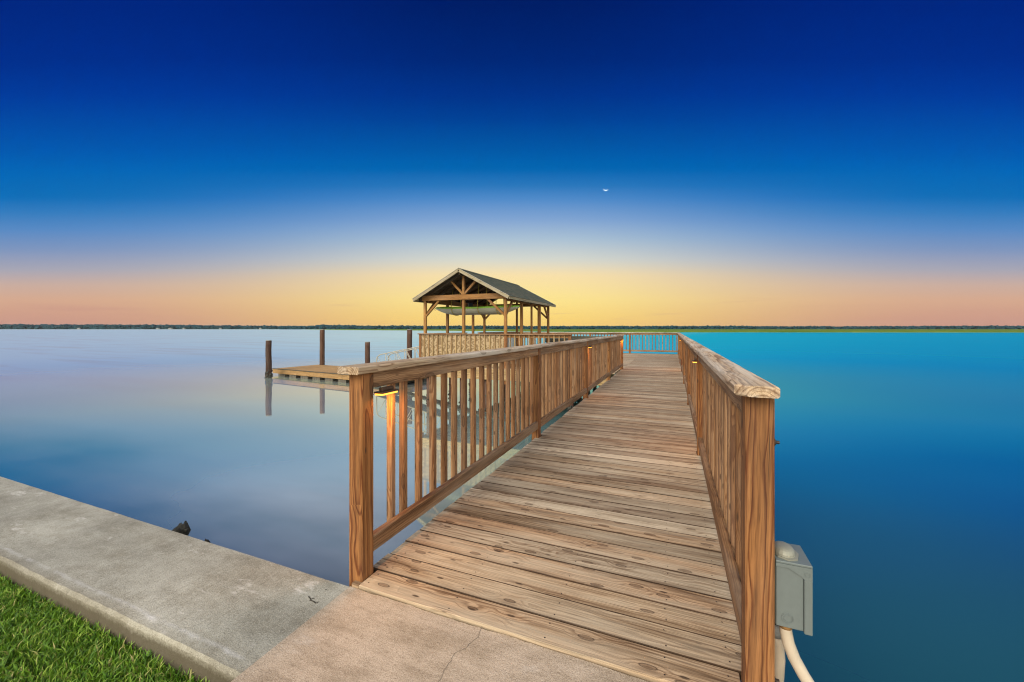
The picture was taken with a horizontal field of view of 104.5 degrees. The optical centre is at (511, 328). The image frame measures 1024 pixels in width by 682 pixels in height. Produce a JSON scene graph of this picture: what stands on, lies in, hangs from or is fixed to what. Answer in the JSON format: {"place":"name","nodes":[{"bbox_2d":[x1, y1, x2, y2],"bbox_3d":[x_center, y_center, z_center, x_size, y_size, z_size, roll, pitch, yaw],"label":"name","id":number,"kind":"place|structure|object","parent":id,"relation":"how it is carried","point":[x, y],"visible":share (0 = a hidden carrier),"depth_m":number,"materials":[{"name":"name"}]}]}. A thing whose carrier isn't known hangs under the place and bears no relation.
{"place":"outdoors","nodes":[
{"label":"outdoors","id":0,"kind":"place"},
{"bbox_2d":[0,572,209,681],"bbox_3d":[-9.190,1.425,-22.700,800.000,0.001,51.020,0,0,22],"label":"lawn","id":1,"kind":"structure","parent":0,"point":[44,622],"depth_m":1.71,"materials":[{"name":"plant"}]},
{"bbox_2d":[231,586,646,681],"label":"path","id":2,"kind":"structure","parent":0,"point":[351,634],"depth_m":1.60,"materials":[{"name":"concrete"}]},
{"bbox_2d":[0,329,1023,681],"bbox_3d":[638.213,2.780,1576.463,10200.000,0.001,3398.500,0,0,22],"label":"water","id":3,"kind":"structure","parent":0,"point":[900,489],"depth_m":8.70,"materials":[{"name":"blue liquid"}]},
{"bbox_2d":[0,476,348,681],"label":"seawall","id":4,"kind":"object","parent":3,"relation":"in","point":[207,611],"visible":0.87,"depth_m":2.06,"materials":[{"name":"grey concrete"}]},
{"bbox_2d":[172,521,190,535],"bbox_3d":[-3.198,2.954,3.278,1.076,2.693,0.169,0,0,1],"label":"rock","id":5,"kind":"object","parent":3,"relation":"in","point":[184,528],"visible":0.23,"depth_m":3.25,"materials":[{"name":"grey stone"}]},
{"bbox_2d":[265,340,272,377],"bbox_3d":[-13.739,2.213,22.399,0.402,3.137,0.440,0,0,-45],"label":"mooring pile","id":6,"kind":"object","parent":3,"relation":"in","point":[268,357],"visible":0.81,"depth_m":22.27,"materials":[{"name":"brown wood"}]},
{"bbox_2d":[320,329,324,364],"bbox_3d":[-12.342,1.907,25.805,0.432,3.754,0.426,0,0,22],"label":"mooring pile","id":7,"kind":"object","parent":3,"relation":"in","point":[322,346],"visible":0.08,"depth_m":25.67,"materials":[{"name":"brown wood"}]},
{"bbox_2d":[272,365,426,386],"bbox_3d":[-9.218,2.684,22.394,9.657,0.692,3.030,0,0,29],"label":"floating dock","id":8,"kind":"object","parent":3,"relation":"on","point":[322,372],"visible":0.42,"depth_m":22.10,"materials":[{"name":"brown wood"}]},
{"bbox_2d":[365,342,369,362],"bbox_3d":[-8.964,2.296,24.611,0.415,2.981,0.424,0,0,-34],"label":"mooring pile","id":9,"kind":"object","parent":3,"relation":"in","point":[367,352],"visible":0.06,"depth_m":24.48,"materials":[{"name":"brown wood"}]},
{"bbox_2d":[407,329,411,358],"bbox_3d":[-5.947,1.905,22.999,0.440,3.759,0.421,0,0,22],"label":"mooring pile","id":10,"kind":"object","parent":3,"relation":"in","point":[409,338],"visible":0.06,"depth_m":22.88,"materials":[{"name":"brown wood"}]},
{"bbox_2d":[396,388,510,422],"bbox_3d":[-2.936,2.759,15.177,0.259,0.214,9.039,0,0,-40],"label":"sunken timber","id":11,"kind":"object","parent":3,"relation":"in","point":[438,401],"visible":0.34,"depth_m":14.28,"materials":[{"name":"brown wood"}]},
{"bbox_2d":[426,353,641,413],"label":"platform","id":12,"kind":"structure","parent":3,"relation":"in","point":[628,358],"depth_m":13.64,"materials":[{"name":"brown wood"}]},
{"bbox_2d":[376,346,418,361],"bbox_3d":[-4.164,1.328,18.866,5.008,1.982,0.906,0,0,22],"label":"gangway","id":13,"kind":"object","parent":12,"relation":"attached to","point":[414,349],"visible":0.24,"depth_m":19.16,"materials":[{"name":"white metal"}]},
{"bbox_2d":[422,332,519,378],"bbox_3d":[-1.421,0.993,18.808,0.130,1.655,9.789,0,0,22],"label":"railing","id":14,"kind":"object","parent":12,"relation":"attached to","point":[500,333],"visible":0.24,"depth_m":21.73,"materials":[{"name":"brown wood"}]},
{"bbox_2d":[412,268,555,363],"bbox_3d":[-0.782,-0.377,15.883,3.722,3.351,5.515,0,0,22],"label":"shelter","id":15,"kind":"object","parent":12,"relation":"on","point":[465,283],"visible":0.93,"depth_m":14.39,"materials":[{"name":"brown wood"}]},
{"bbox_3d":[-0.433,-0.960,14.254,0.203,0.928,0.649,0,0,22],"label":"sling","id":16,"kind":"object","parent":15,"relation":"hanging from","visible":0},
{"bbox_2d":[435,303,520,314],"bbox_3d":[-1.337,-0.736,14.620,3.568,0.448,0.709,0,0,22],"label":"kayak","id":17,"kind":"object","parent":16,"relation":"hanging from","point":[470,309],"visible":0.87,"depth_m":14.32,"materials":[{"name":"plastic"}]},
{"bbox_2d":[417,333,571,384],"bbox_3d":[-0.762,0.992,13.187,5.590,1.657,0.145,0,0,22],"label":"railing","id":18,"kind":"object","parent":12,"relation":"attached to","point":[432,344],"visible":0.47,"depth_m":13.47,"materials":[{"name":"brown wood"}]},
{"bbox_2d":[545,336,603,341],"bbox_3d":[3.023,0.828,19.058,3.100,0.945,0.520,0,0,22],"label":"bench","id":19,"kind":"object","parent":12,"relation":"on","point":[573,338],"visible":0.11,"depth_m":19.25,"materials":[{"name":"brown wood"}]},
{"bbox_2d":[523,332,677,352],"bbox_3d":[4.436,1.022,21.767,8.787,1.657,0.142,0,0,22],"label":"railing","id":20,"kind":"object","parent":12,"relation":"attached to","point":[624,333],"visible":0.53,"depth_m":20.93,"materials":[{"name":"brown wood"}]},
{"bbox_2d":[352,353,740,681],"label":"pier deck","id":21,"kind":"structure","parent":3,"relation":"in","point":[585,529],"depth_m":2.33,"materials":[{"name":"brown wood"}]},
{"bbox_2d":[337,335,623,586],"bbox_3d":[1.365,1.021,7.428,0.143,1.658,11.705,0,0,22],"label":"railing","id":22,"kind":"object","parent":21,"relation":"attached to","point":[564,375],"visible":0.98,"depth_m":2.94,"materials":[{"name":"brown wood"}]},
{"bbox_2d":[374,385,397,395],"bbox_3d":[-0.699,0.342,2.208,0.060,0.040,0.136,0,0,22],"label":"rail lamp","id":23,"kind":"object","parent":22,"relation":"attached to","point":[385,390],"visible":1,"depth_m":2.18,"materials":[{"name":"brown metal"}]},
{"bbox_2d":[677,333,779,681],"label":"railing","id":24,"kind":"object","parent":21,"relation":"attached to","point":[731,404],"visible":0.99,"depth_m":1.45,"materials":[{"name":"brown wood"}]},
{"bbox_2d":[775,541,813,681],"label":"electrical box","id":25,"kind":"object","parent":24,"relation":"attached to","point":[793,588],"visible":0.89,"depth_m":1.36,"materials":[{"name":"grey metal"}]},
{"bbox_2d":[0,0,1023,326],"label":"sky","id":26,"kind":"structure","parent":0,"point":[789,163],"materials":[{"name":"blue"}]},
{"bbox_3d":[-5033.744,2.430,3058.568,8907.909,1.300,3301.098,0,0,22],"label":"far bank","id":27,"kind":"structure","parent":0,"visible":0},
{"bbox_2d":[0,324,1023,328],"bbox_3d":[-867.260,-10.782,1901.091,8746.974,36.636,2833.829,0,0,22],"label":"forest","id":28,"kind":"object","parent":27,"relation":"on","point":[85,326],"visible":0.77,"depth_m":1732.28,"materials":[{"name":"green plant"}]},
{"bbox_2d":[312,329,1023,332],"bbox_3d":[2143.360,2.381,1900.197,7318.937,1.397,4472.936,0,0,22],"label":"marsh","id":29,"kind":"structure","parent":27,"relation":"on","point":[822,330],"depth_m":403.56,"materials":[{"name":"green plant"}]}
]}

